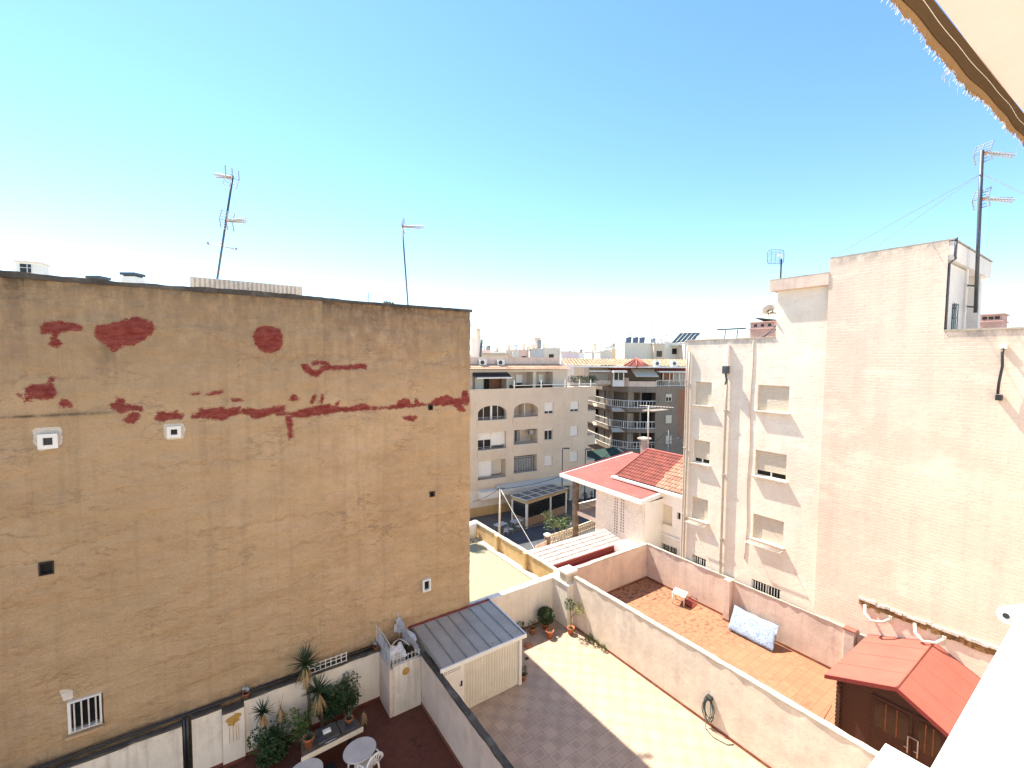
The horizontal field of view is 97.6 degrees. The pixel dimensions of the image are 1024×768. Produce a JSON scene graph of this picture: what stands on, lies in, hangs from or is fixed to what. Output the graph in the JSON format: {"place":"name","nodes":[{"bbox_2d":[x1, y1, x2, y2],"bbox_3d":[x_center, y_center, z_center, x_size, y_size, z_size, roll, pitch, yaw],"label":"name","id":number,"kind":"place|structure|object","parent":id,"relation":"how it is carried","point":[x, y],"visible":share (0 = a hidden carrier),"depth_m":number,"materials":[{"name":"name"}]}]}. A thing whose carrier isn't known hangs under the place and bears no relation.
{"place":"outdoors","nodes":[
{"label":"outdoors","id":0,"kind":"place"},
{"bbox_2d":[482,353,507,356],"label":"town building","id":1,"kind":"structure","parent":0,"point":[494,354],"depth_m":78.01,"materials":[{"name":"paint"}]},
{"bbox_2d":[0,0,1023,353],"label":"sky","id":2,"kind":"structure","parent":0,"point":[575,170],"materials":[{"name":"blue"}]},
{"bbox_2d":[470,499,587,534],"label":"pavement","id":3,"kind":"structure","parent":0,"point":[489,520],"depth_m":48.50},
{"bbox_2d":[510,484,567,528],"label":"cafe kiosk","id":4,"kind":"object","parent":3,"relation":"on","point":[529,506],"visible":0.94,"depth_m":48.08,"materials":[{"name":"white paint"}]},
{"bbox_2d":[502,489,595,549],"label":"road","id":5,"kind":"structure","parent":0,"point":[535,535],"depth_m":44.99,"materials":[{"name":"asphalt"}]},
{"bbox_2d":[497,488,504,533],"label":"utility pole","id":6,"kind":"object","parent":5,"relation":"on","point":[500,498],"visible":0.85,"depth_m":42.24,"materials":[{"name":"metal"}]},
{"bbox_2d":[541,510,571,540],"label":"street tree","id":7,"kind":"object","parent":5,"relation":"on","point":[558,524],"visible":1,"depth_m":42.28,"materials":[{"name":"green plant"}]},
{"bbox_2d":[587,447,621,463],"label":"street stall","id":8,"kind":"object","parent":5,"relation":"on","point":[597,454],"visible":0.05,"depth_m":59.89},
{"bbox_2d":[541,343,560,363],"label":"town building","id":9,"kind":"structure","parent":0,"point":[552,352],"depth_m":95.06,"materials":[{"name":"paint"}]},
{"bbox_2d":[560,352,578,386],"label":"town building","id":10,"kind":"structure","parent":0,"point":[567,355],"depth_m":110.07,"materials":[{"name":"paint"}]},
{"bbox_2d":[469,619,766,767],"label":"tiled patio floor","id":11,"kind":"structure","parent":0,"point":[575,700],"depth_m":14.97,"materials":[{"name":"beige tile"}]},
{"bbox_2d":[408,597,526,707],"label":"metal shed","id":12,"kind":"structure","parent":11,"relation":"on","point":[474,664],"depth_m":16.05,"materials":[{"name":"grey metal"}]},
{"bbox_2d":[443,665,463,700],"bbox_3d":[-1.949,10.273,14.940,0.845,1.760,0.134,-2,4,-35],"label":"door","id":13,"kind":"structure","parent":12,"relation":"in","point":[455,677],"depth_m":15.02,"materials":[{"name":"beige plastic"}]},
{"bbox_2d":[470,575,552,629],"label":"patio wall","id":14,"kind":"structure","parent":11,"relation":"on","point":[524,602],"depth_m":19.92,"materials":[{"name":"paint"}]},
{"bbox_2d":[537,605,554,629],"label":"bush","id":15,"kind":"object","parent":11,"relation":"on","point":[544,611],"visible":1,"depth_m":19.84,"materials":[{"name":"green plant"}]},
{"bbox_2d":[548,571,573,627],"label":"corner pillar","id":16,"kind":"structure","parent":11,"relation":"on","point":[561,594],"depth_m":20.25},
{"bbox_2d":[558,565,577,583],"bbox_3d":[2.533,8.656,20.378,0.680,0.510,0.600,-2,4,-35],"label":"chimney stack","id":17,"kind":"object","parent":16,"relation":"on","point":[567,574],"visible":0.98,"depth_m":20.21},
{"bbox_2d":[565,598,584,634],"bbox_3d":[2.728,10.125,19.587,0.947,1.645,0.592,0,3,1],"label":"lemon tree","id":18,"kind":"object","parent":11,"relation":"on","point":[570,628],"visible":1,"depth_m":19.56,"materials":[{"name":"green plant"}]},
{"bbox_2d":[584,633,606,652],"bbox_3d":[3.497,10.875,18.818,0.463,0.396,1.186,-2,4,-35],"label":"weed clump","id":19,"kind":"object","parent":11,"relation":"on","point":[602,646],"visible":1,"depth_m":18.82,"materials":[{"name":"green plant"}]},
{"bbox_2d":[573,575,878,767],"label":"patio wall","id":20,"kind":"structure","parent":11,"relation":"on","point":[765,725],"depth_m":14.44,"materials":[{"name":"paint"}]},
{"bbox_2d":[702,694,733,744],"bbox_3d":[6.551,10.727,14.353,0.358,1.066,1.068,-2,4,-35],"label":"garden hose","id":21,"kind":"object","parent":20,"relation":"hanging from","point":[709,698],"visible":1,"depth_m":14.60,"materials":[{"name":"green plastic"}]},
{"bbox_2d":[614,539,638,551],"bbox_3d":[9.546,13.510,36.510,1.500,0.790,1.950,-2,4,-35],"label":"terrace box","id":22,"kind":"object","parent":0,"point":[622,545],"visible":0.49,"depth_m":36.61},
{"bbox_2d":[609,578,836,724],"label":"clay patio floor","id":23,"kind":"structure","parent":0,"point":[799,679],"depth_m":18.60,"materials":[{"name":"tile"}]},
{"bbox_2d":[574,542,646,593],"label":"patio wall","id":24,"kind":"structure","parent":23,"relation":"on","point":[612,572],"depth_m":23.35,"materials":[{"name":"paint"}]},
{"bbox_2d":[672,587,687,606],"bbox_3d":[8.302,10.552,22.162,0.620,0.592,0.620,3,4,35],"label":"plastic table","id":25,"kind":"object","parent":23,"relation":"on","point":[679,592],"visible":0.98,"depth_m":22.10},
{"bbox_2d":[646,543,727,615],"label":"patio wall","id":26,"kind":"structure","parent":23,"relation":"on","point":[703,585],"depth_m":22.63,"materials":[{"name":"paint"}]},
{"bbox_2d":[682,596,696,608],"bbox_3d":[8.776,10.681,22.030,0.591,0.444,0.602,-3,4,-43],"label":"broken chair","id":27,"kind":"object","parent":23,"relation":"on","point":[689,602],"visible":0.96,"depth_m":21.98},
{"bbox_2d":[722,577,734,621],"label":"wall pillar","id":28,"kind":"structure","parent":23,"relation":"on","point":[728,599],"depth_m":20.63,"materials":[{"name":"paint"}]},
{"bbox_2d":[728,605,778,651],"bbox_3d":[10.421,10.540,19.402,0.709,0.885,1.960,-2,4,-35],"label":"mattress","id":29,"kind":"object","parent":23,"relation":"on","point":[754,628],"visible":1,"depth_m":19.29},
{"bbox_2d":[732,580,843,668],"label":"patio wall","id":30,"kind":"structure","parent":23,"relation":"on","point":[818,639],"depth_m":18.42,"materials":[{"name":"paint"}]},
{"bbox_2d":[842,625,857,657],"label":"wall pillar","id":31,"kind":"structure","parent":23,"relation":"on","point":[850,639],"depth_m":16.75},
{"bbox_2d":[824,634,980,767],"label":"wooden cabin","id":32,"kind":"object","parent":23,"relation":"on","point":[909,697],"visible":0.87,"depth_m":13.62,"materials":[{"name":"brown wood"}]},
{"bbox_2d":[870,693,912,756],"bbox_3d":[11.261,10.379,13.331,0.053,1.840,0.950,-2,4,-35],"label":"door","id":33,"kind":"structure","parent":32,"relation":"in","point":[891,724],"depth_m":13.33,"materials":[{"name":"brown wood"}]},
{"bbox_2d":[913,715,945,767],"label":"door","id":34,"kind":"structure","parent":32,"relation":"in","point":[931,740],"depth_m":12.65,"materials":[{"name":"brown wood"}]},
{"bbox_2d":[680,272,828,612],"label":"apartment building","id":35,"kind":"structure","parent":0,"point":[753,419],"depth_m":19.67,"materials":[{"name":"beige paint"}]},
{"bbox_2d":[688,496,708,524],"bbox_3d":[9.318,6.225,22.220,0.320,1.160,1.030,-2,4,-35],"label":"window","id":36,"kind":"structure","parent":35,"relation":"in","point":[700,506],"depth_m":22.26,"materials":[{"name":"beige plastic"}]},
{"bbox_2d":[693,555,705,566],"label":"barred window","id":37,"kind":"structure","parent":35,"relation":"in","point":[698,560],"depth_m":22.36,"materials":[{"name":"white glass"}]},
{"bbox_2d":[690,440,710,466],"bbox_3d":[9.339,3.379,22.062,0.320,1.200,1.030,-2,4,-35],"label":"window","id":38,"kind":"structure","parent":35,"relation":"in","point":[702,448],"depth_m":22.10,"materials":[{"name":"beige glass"}]},
{"bbox_2d":[692,382,712,406],"bbox_3d":[9.360,0.499,21.902,0.320,1.190,1.030,-2,4,-35],"label":"window","id":39,"kind":"structure","parent":35,"relation":"in","point":[704,389],"depth_m":21.94,"materials":[{"name":"beige glass"}]},
{"bbox_2d":[748,318,776,337],"bbox_3d":[12.077,-2.568,21.211,1.020,1.150,1.270,-2,4,-35],"label":"rooftop chimney","id":40,"kind":"object","parent":35,"relation":"on","point":[764,326],"visible":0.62,"depth_m":20.94,"materials":[{"name":"pink brick"}]},
{"bbox_2d":[752,579,780,598],"bbox_3d":[11.219,9.241,19.743,0.163,0.920,1.220,-2,4,-35],"label":"barred window","id":41,"kind":"structure","parent":35,"relation":"in","point":[757,585],"depth_m":19.75,"materials":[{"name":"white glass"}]},
{"bbox_2d":[749,514,784,549],"bbox_3d":[11.167,6.386,19.552,0.320,1.160,1.450,-2,4,-35],"label":"window","id":42,"kind":"structure","parent":35,"relation":"in","point":[771,530],"depth_m":19.56,"materials":[{"name":"beige plastic"}]},
{"bbox_2d":[761,304,776,336],"bbox_3d":[11.225,-2.997,19.507,0.575,2.017,0.765,1,3,4],"label":"satellite dish","id":43,"kind":"object","parent":35,"relation":"attached to","point":[769,311],"visible":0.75,"depth_m":19.55,"materials":[{"name":"metal"}]},
{"bbox_2d":[751,450,787,483],"bbox_3d":[11.187,3.541,19.394,0.320,1.200,1.450,-2,4,-35],"label":"window","id":44,"kind":"structure","parent":35,"relation":"in","point":[768,464],"depth_m":19.42,"materials":[{"name":"beige glass"}]},
{"bbox_2d":[754,385,789,414],"bbox_3d":[11.208,0.660,19.234,0.320,1.190,1.450,-2,4,-35],"label":"window","id":45,"kind":"structure","parent":35,"relation":"in","point":[775,399],"depth_m":19.25,"materials":[{"name":"beige plastic"}]},
{"bbox_2d":[767,249,783,277],"bbox_3d":[11.296,-5.071,19.139,0.621,1.366,0.540,-2,4,-35],"label":"grid antenna","id":46,"kind":"object","parent":35,"relation":"on","point":[780,260],"visible":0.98,"depth_m":19.16,"materials":[{"name":"metal"}]},
{"bbox_2d":[868,605,1023,767],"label":"apartment building","id":47,"kind":"structure","parent":0,"point":[987,731],"depth_m":1.28,"materials":[{"name":"paint"}]},
{"bbox_2d":[881,0,1023,147],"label":"fabric awning","id":48,"kind":"object","parent":47,"relation":"attached to","point":[984,61],"visible":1,"depth_m":3.24,"materials":[{"name":"white"}]},
{"bbox_2d":[996,604,1022,624],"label":"security camera","id":49,"kind":"object","parent":47,"relation":"attached to","point":[1007,614],"visible":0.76,"depth_m":2.55,"materials":[{"name":"white plastic"}]},
{"bbox_3d":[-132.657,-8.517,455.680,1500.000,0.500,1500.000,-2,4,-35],"label":"ground","id":50,"kind":"structure","parent":0,"visible":0},
{"bbox_2d":[0,270,471,767],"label":"apartment building","id":51,"kind":"structure","parent":50,"relation":"on","point":[209,495],"depth_m":12.78,"materials":[{"name":"brown"}]},
{"bbox_2d":[13,260,50,274],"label":"roof turret","id":52,"kind":"object","parent":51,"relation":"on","point":[33,267],"visible":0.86,"depth_m":45.50,"materials":[{"name":"white paint"}]},
{"bbox_2d":[37,433,58,449],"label":"small window","id":53,"kind":"structure","parent":51,"relation":"in","point":[46,440],"depth_m":10.87,"materials":[{"name":"white glass"}]},
{"bbox_2d":[65,692,104,741],"bbox_3d":[-10.962,8.510,11.509,0.730,0.910,0.200,-2,4,-35],"label":"barred window","id":54,"kind":"structure","parent":51,"relation":"in","point":[87,709],"depth_m":11.51,"materials":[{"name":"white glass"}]},
{"bbox_2d":[119,272,145,282],"bbox_3d":[-34.288,-8.003,40.594,1.318,3.974,1.238,0,3,0],"label":"roof cowl","id":55,"kind":"object","parent":51,"relation":"on","point":[131,277],"visible":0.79,"depth_m":39.99,"materials":[{"name":"metal"}]},
{"bbox_2d":[167,425,181,437],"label":"small window","id":56,"kind":"structure","parent":51,"relation":"in","point":[172,431],"depth_m":12.25,"materials":[{"name":"white glass"}]},
{"bbox_2d":[32,645,373,767],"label":"wall conduit","id":57,"kind":"object","parent":51,"relation":"attached to","point":[172,719],"depth_m":12.59,"materials":[{"name":"black plastic"}]},
{"bbox_2d":[190,277,301,294],"bbox_3d":[-9.511,-2.870,16.063,3.238,1.210,2.720,-2,4,-35],"label":"rooftop shelter","id":58,"kind":"object","parent":51,"relation":"on","point":[230,284],"visible":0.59,"depth_m":14.84,"materials":[{"name":"beige paint"}]},
{"bbox_2d":[207,165,248,278],"bbox_3d":[-9.785,-5.293,15.517,1.718,4.336,0.780,1,3,14],"label":"tv antenna","id":59,"kind":"object","parent":58,"relation":"on","point":[227,177],"visible":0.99,"depth_m":15.47,"materials":[{"name":"metal"}]},
{"bbox_2d":[401,218,423,304],"bbox_3d":[-4.450,-5.361,20.120,1.007,3.976,0.511,0,3,-3],"label":"tv antenna","id":60,"kind":"object","parent":51,"relation":"on","point":[408,226],"visible":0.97,"depth_m":19.98,"materials":[{"name":"metal"}]},
{"bbox_2d":[421,577,430,592],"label":"small window","id":61,"kind":"structure","parent":51,"relation":"in","point":[425,583],"depth_m":16.81,"materials":[{"name":"white glass"}]},
{"bbox_2d":[470,328,480,356],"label":"town building","id":62,"kind":"structure","parent":50,"relation":"on","point":[475,345],"depth_m":60.11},
{"bbox_2d":[518,344,529,356],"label":"town building","id":63,"kind":"structure","parent":50,"relation":"on","point":[523,352],"depth_m":90.04,"materials":[{"name":"pink paint"}]},
{"bbox_2d":[469,357,595,517],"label":"apartment building","id":64,"kind":"structure","parent":50,"relation":"on","point":[530,417],"depth_m":52.63,"materials":[{"name":"paint"}]},
{"bbox_2d":[544,402,553,414],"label":"window","id":65,"kind":"structure","parent":64,"relation":"in","point":[548,408],"depth_m":53.24,"materials":[{"name":"white glass"}]},
{"bbox_2d":[567,375,597,385],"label":"terrace hedge","id":66,"kind":"object","parent":64,"relation":"on","point":[573,379],"visible":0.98,"depth_m":62.40,"materials":[{"name":"green plant"}]},
{"bbox_2d":[528,337,544,357],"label":"town building","id":67,"kind":"structure","parent":50,"relation":"on","point":[536,350],"depth_m":84.07,"materials":[{"name":"paint"}]},
{"bbox_2d":[544,521,594,545],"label":"lattice fence","id":68,"kind":"object","parent":50,"relation":"on","point":[548,536],"visible":0.77,"depth_m":42.25,"materials":[{"name":"concrete"}]},
{"bbox_2d":[529,529,621,567],"bbox_3d":[4.157,14.305,35.108,12.000,2.599,3.100,-2,4,-35],"label":"lean to roof","id":69,"kind":"object","parent":50,"relation":"on","point":[581,549],"visible":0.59,"depth_m":35.89,"materials":[{"name":"white tile"}]},
{"bbox_2d":[584,343,596,358],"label":"town building","id":70,"kind":"structure","parent":50,"relation":"on","point":[588,354],"depth_m":86.02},
{"bbox_2d":[594,351,612,365],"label":"town building","id":71,"kind":"structure","parent":50,"relation":"on","point":[602,354],"depth_m":78.05,"materials":[{"name":"paint"}]},
{"bbox_2d":[559,448,682,555],"bbox_3d":[14.850,10.958,38.354,10.550,9.078,21.000,-2,4,-35],"label":"villa","id":72,"kind":"object","parent":50,"relation":"on","point":[638,500],"visible":0.34,"depth_m":38.77,"materials":[{"name":"white paint"}]},
{"bbox_2d":[637,437,651,452],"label":"villa chimney","id":73,"kind":"object","parent":72,"relation":"on","point":[643,445],"visible":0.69,"depth_m":45.78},
{"bbox_2d":[639,405,672,447],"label":"tv antenna","id":74,"kind":"object","parent":72,"relation":"on","point":[648,410],"visible":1,"depth_m":43.97,"materials":[{"name":"metal"}]},
{"bbox_2d":[662,504,672,526],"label":"window","id":75,"kind":"structure","parent":72,"relation":"in","point":[667,517],"depth_m":37.08,"materials":[{"name":"beige plastic"}]},
{"bbox_2d":[561,357,685,454],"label":"apartment building","id":76,"kind":"structure","parent":50,"relation":"on","point":[625,391],"depth_m":65.73,"materials":[{"name":"brown"}]},
{"bbox_2d":[615,343,652,365],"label":"town building","id":77,"kind":"structure","parent":50,"relation":"on","point":[633,350],"depth_m":84.10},
{"bbox_2d":[650,338,664,365],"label":"town building","id":78,"kind":"structure","parent":50,"relation":"on","point":[658,349],"depth_m":83.09,"materials":[{"name":"paint"}]},
{"bbox_2d":[656,341,679,365],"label":"town building","id":79,"kind":"structure","parent":50,"relation":"on","point":[670,352],"depth_m":88.09,"materials":[{"name":"paint"}]},
{"bbox_2d":[676,342,686,365],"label":"town building","id":80,"kind":"structure","parent":50,"relation":"on","point":[681,351],"depth_m":85.21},
{"bbox_2d":[670,332,699,345],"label":"solar array","id":81,"kind":"object","parent":80,"relation":"on","point":[680,337],"visible":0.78,"depth_m":85.81,"materials":[{"name":"blue glass"}]},
{"bbox_2d":[814,237,1023,677],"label":"apartment building","id":82,"kind":"structure","parent":50,"relation":"on","point":[920,533],"depth_m":15.24,"materials":[{"name":"beige paint"}]},
{"bbox_2d":[831,140,1023,312],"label":"tv antenna","id":83,"kind":"object","parent":82,"relation":"attached to","point":[982,153],"visible":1,"depth_m":15.04,"materials":[{"name":"metal"}]},
{"bbox_2d":[980,313,1009,327],"bbox_3d":[20.656,-2.401,19.236,1.220,1.160,0.780,-2,4,-35],"label":"rooftop chimney","id":84,"kind":"object","parent":82,"relation":"on","point":[996,320],"visible":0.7,"depth_m":18.89,"materials":[{"name":"pink brick"}]},
{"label":"low roof podium","id":85,"kind":"structure","parent":50,"relation":"on","visible":0},
{"bbox_2d":[469,540,531,601],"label":"gravel roof","id":86,"kind":"structure","parent":85,"relation":"on","point":[490,573],"depth_m":24.97,"materials":[{"name":"gravel"}]},
{"bbox_2d":[469,521,476,539],"bbox_3d":[-2.883,9.767,29.775,1.191,1.150,0.620,-2,4,-35],"label":"roof vent","id":87,"kind":"object","parent":86,"relation":"on","point":[473,529],"visible":0.34,"depth_m":29.66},
{"bbox_2d":[472,520,557,579],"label":"roof parapet","id":88,"kind":"structure","parent":86,"relation":"on","point":[530,565],"depth_m":26.54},
{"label":"terrace podium","id":89,"kind":"structure","parent":0,"visible":0},
{"bbox_2d":[219,699,459,767],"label":"red patio floor","id":90,"kind":"structure","parent":89,"relation":"on","point":[411,738],"depth_m":13.91,"materials":[{"name":"tile"}]},
{"bbox_2d":[54,721,183,767],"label":"patio wall","id":91,"kind":"structure","parent":90,"relation":"on","point":[161,748],"depth_m":12.09,"materials":[{"name":"paint"}]},
{"bbox_2d":[182,716,190,767],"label":"drain pipe","id":92,"kind":"object","parent":91,"relation":"attached to","point":[186,749],"visible":1,"depth_m":12.62,"materials":[{"name":"black plastic"}]},
{"bbox_2d":[191,704,222,767],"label":"patio wall","id":93,"kind":"structure","parent":90,"relation":"on","point":[207,744],"depth_m":12.93,"materials":[{"name":"paint"}]},
{"bbox_2d":[222,701,245,767],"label":"patio wall","id":94,"kind":"structure","parent":90,"relation":"on","point":[234,753],"depth_m":13.21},
{"bbox_2d":[226,713,240,741],"bbox_3d":[-8.173,10.112,13.168,0.392,0.827,0.040,-2,4,-35],"label":"butterfly ornament","id":95,"kind":"object","parent":94,"relation":"attached to","point":[232,720],"visible":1,"depth_m":13.17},
{"bbox_2d":[249,698,275,731],"bbox_3d":[-7.432,10.310,13.391,0.891,1.824,0.752,2,4,31],"label":"yucca plant","id":96,"kind":"object","parent":90,"relation":"on","point":[262,710],"visible":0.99,"depth_m":13.33,"materials":[{"name":"green plant"}]},
{"bbox_2d":[246,716,293,767],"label":"bush","id":97,"kind":"object","parent":90,"relation":"on","point":[273,743],"visible":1,"depth_m":13.06,"materials":[{"name":"green plant"}]},
{"bbox_2d":[275,692,287,730],"bbox_3d":[-7.072,10.302,13.693,0.472,1.814,0.455,-2,4,-35],"label":"yucca plant","id":98,"kind":"object","parent":90,"relation":"on","point":[280,714],"visible":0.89,"depth_m":13.65,"materials":[{"name":"brown plant"}]},
{"bbox_2d":[285,705,313,750],"bbox_3d":[-6.466,10.533,13.692,0.826,1.361,0.685,-2,4,-35],"label":"bush","id":99,"kind":"object","parent":90,"relation":"on","point":[303,725],"visible":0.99,"depth_m":13.62,"materials":[{"name":"green plant"}]},
{"bbox_2d":[284,644,325,731],"bbox_3d":[-6.444,9.671,14.067,1.282,3.040,1.360,-2,4,-35],"label":"yucca plant","id":100,"kind":"object","parent":90,"relation":"on","point":[305,672],"visible":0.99,"depth_m":14.00,"materials":[{"name":"green plant"}]},
{"bbox_2d":[293,758,322,767],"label":"patio table","id":101,"kind":"object","parent":90,"relation":"on","point":[312,763],"visible":1,"depth_m":12.43,"materials":[{"name":"white plastic"}]},
{"bbox_2d":[244,648,379,755],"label":"patio wall","id":102,"kind":"structure","parent":90,"relation":"on","point":[365,666],"depth_m":14.38,"materials":[{"name":"paint"}]},
{"bbox_2d":[307,651,346,674],"bbox_3d":[-6.141,9.232,14.728,1.400,0.400,0.030,-2,4,-35],"label":"garden trellis","id":103,"kind":"object","parent":102,"relation":"on","point":[336,659],"visible":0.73,"depth_m":14.80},
{"bbox_2d":[300,672,337,727],"bbox_3d":[-6.033,10.122,14.010,1.145,2.154,1.000,-2,4,-35],"label":"yucca plant","id":104,"kind":"object","parent":90,"relation":"on","point":[317,688],"visible":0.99,"depth_m":13.98,"materials":[{"name":"green plant"}]},
{"bbox_2d":[312,682,347,724],"bbox_3d":[-5.875,10.470,14.454,1.052,1.413,0.881,0,3,-5],"label":"bush","id":105,"kind":"object","parent":90,"relation":"on","point":[334,708],"visible":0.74,"depth_m":14.36,"materials":[{"name":"green plant"}]},
{"bbox_2d":[301,716,362,761],"bbox_3d":[-5.381,10.773,13.326,1.740,0.930,0.769,-2,4,-35],"label":"patio counter","id":106,"kind":"object","parent":90,"relation":"on","point":[342,730],"visible":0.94,"depth_m":13.19,"materials":[{"name":"grey stone"}]},
{"bbox_2d":[299,728,318,747],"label":"potted plant","id":107,"kind":"object","parent":106,"relation":"on","point":[307,738],"visible":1,"depth_m":12.86,"materials":[{"name":"ceramic"}]},
{"bbox_2d":[330,671,361,714],"bbox_3d":[-5.451,10.361,14.788,1.033,1.597,0.781,-2,4,-35],"label":"bush","id":108,"kind":"object","parent":90,"relation":"on","point":[351,694],"visible":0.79,"depth_m":14.78,"materials":[{"name":"green plant"}]},
{"bbox_2d":[343,737,375,767],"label":"patio table","id":109,"kind":"object","parent":90,"relation":"on","point":[359,750],"visible":0.98,"depth_m":12.88,"materials":[{"name":"white plastic"}]},
{"bbox_2d":[354,748,383,767],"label":"garden chair","id":110,"kind":"object","parent":90,"relation":"on","point":[372,761],"visible":0.8,"depth_m":12.72,"materials":[{"name":"white plastic"}]},
{"bbox_2d":[376,612,420,717],"bbox_3d":[-3.977,9.692,15.660,1.220,2.850,1.214,-2,4,-35],"label":"utility enclosure","id":111,"kind":"object","parent":90,"relation":"on","point":[400,692],"visible":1,"depth_m":15.27,"materials":[{"name":"paint"}]},
{"bbox_2d":[421,651,513,767],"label":"patio wall","id":112,"kind":"structure","parent":89,"relation":"on","point":[469,741],"depth_m":13.40,"materials":[{"name":"paint"}]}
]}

